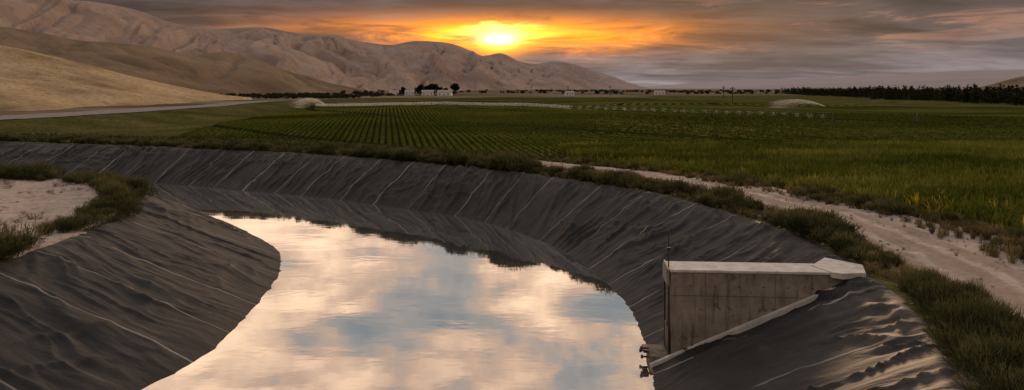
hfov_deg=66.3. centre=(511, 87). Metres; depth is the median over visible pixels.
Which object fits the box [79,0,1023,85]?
sky
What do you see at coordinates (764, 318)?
sloping footing
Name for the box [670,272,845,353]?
front wing wall
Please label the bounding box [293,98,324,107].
sprinkler gun
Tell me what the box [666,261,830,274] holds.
deck
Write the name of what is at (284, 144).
bank grass
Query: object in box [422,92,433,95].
walls
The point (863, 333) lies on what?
canal liner
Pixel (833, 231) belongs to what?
verge shrubs
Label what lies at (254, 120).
field crop rows
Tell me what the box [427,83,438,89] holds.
farm tree
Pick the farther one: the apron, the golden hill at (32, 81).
the golden hill at (32, 81)
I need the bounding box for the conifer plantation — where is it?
[776,83,1023,104]
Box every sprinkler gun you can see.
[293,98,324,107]
[769,99,825,108]
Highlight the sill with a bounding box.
[646,344,667,364]
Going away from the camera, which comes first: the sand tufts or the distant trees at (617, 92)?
the sand tufts
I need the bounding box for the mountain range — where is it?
[0,0,649,90]
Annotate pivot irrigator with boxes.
[314,100,835,121]
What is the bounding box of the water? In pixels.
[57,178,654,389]
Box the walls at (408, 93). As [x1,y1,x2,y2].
[405,92,413,95]
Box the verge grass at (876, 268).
[4,139,931,304]
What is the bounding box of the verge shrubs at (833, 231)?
[0,133,903,267]
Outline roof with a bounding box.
[437,90,452,91]
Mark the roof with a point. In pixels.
(444, 91)
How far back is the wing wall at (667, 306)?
29.23 m
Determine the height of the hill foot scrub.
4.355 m
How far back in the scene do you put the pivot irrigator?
228.98 m
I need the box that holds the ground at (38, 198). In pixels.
[0,88,1023,389]
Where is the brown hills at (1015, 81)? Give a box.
[978,76,1023,90]
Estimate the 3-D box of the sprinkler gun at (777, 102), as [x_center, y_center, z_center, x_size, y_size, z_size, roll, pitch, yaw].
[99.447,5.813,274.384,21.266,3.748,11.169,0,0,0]
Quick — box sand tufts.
[0,179,119,227]
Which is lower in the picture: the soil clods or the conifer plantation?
the soil clods
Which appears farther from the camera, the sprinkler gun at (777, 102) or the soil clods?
the sprinkler gun at (777, 102)
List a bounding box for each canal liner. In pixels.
[0,141,968,389]
[0,178,281,389]
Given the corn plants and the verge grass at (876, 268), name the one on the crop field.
the corn plants
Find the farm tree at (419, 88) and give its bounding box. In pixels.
[414,83,423,91]
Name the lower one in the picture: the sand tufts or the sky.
the sand tufts
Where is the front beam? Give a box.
[663,262,668,285]
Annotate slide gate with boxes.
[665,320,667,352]
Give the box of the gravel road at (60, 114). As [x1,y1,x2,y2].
[0,100,348,119]
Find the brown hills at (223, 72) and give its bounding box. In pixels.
[0,27,380,95]
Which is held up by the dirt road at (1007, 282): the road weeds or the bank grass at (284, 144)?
the road weeds
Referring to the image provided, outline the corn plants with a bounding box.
[557,138,1023,230]
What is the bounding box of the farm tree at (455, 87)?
[450,82,459,94]
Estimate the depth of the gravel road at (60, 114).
195.22 m
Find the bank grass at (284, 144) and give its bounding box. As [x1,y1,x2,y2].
[0,131,539,173]
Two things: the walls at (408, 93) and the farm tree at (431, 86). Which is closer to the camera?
the walls at (408, 93)
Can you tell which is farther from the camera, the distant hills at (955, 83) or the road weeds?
the distant hills at (955, 83)
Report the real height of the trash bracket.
0.080 m
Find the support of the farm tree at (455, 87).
on the ground at (38, 198)
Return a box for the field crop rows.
[177,107,1023,158]
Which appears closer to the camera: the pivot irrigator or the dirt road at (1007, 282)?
the dirt road at (1007, 282)
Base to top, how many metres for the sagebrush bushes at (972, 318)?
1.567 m
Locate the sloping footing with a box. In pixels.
[650,287,835,367]
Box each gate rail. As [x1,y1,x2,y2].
[664,280,664,344]
[668,286,668,354]
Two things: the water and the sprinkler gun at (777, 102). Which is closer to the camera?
the water
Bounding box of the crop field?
[182,97,1023,214]
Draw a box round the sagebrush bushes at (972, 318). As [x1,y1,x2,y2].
[890,263,1023,389]
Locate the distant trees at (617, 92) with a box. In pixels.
[340,89,790,93]
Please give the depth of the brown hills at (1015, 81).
2370.56 m
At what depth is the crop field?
168.52 m
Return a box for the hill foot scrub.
[220,92,404,98]
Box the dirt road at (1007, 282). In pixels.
[542,163,1023,332]
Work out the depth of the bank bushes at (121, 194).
42.27 m
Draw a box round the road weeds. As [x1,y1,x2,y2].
[562,163,1023,286]
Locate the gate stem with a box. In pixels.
[668,234,668,266]
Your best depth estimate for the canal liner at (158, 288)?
31.25 m
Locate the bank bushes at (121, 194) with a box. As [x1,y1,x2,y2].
[0,161,160,260]
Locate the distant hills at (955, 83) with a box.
[705,78,1011,88]
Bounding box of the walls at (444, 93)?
[437,92,451,95]
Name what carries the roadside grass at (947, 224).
on the ground at (38, 198)
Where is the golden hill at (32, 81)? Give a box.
[0,46,251,110]
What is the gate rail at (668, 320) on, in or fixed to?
on the sill
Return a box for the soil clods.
[496,162,1011,316]
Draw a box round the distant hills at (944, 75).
[642,70,1023,87]
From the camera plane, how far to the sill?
28.64 m
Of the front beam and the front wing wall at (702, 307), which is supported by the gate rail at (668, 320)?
the front beam
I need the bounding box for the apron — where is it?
[811,258,865,279]
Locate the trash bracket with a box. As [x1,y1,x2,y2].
[642,344,648,352]
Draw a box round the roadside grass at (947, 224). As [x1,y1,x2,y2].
[479,150,1023,263]
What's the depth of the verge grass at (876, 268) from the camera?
41.32 m
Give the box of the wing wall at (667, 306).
[666,271,669,343]
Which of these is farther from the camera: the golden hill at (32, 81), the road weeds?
the golden hill at (32, 81)
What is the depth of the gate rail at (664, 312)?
29.42 m

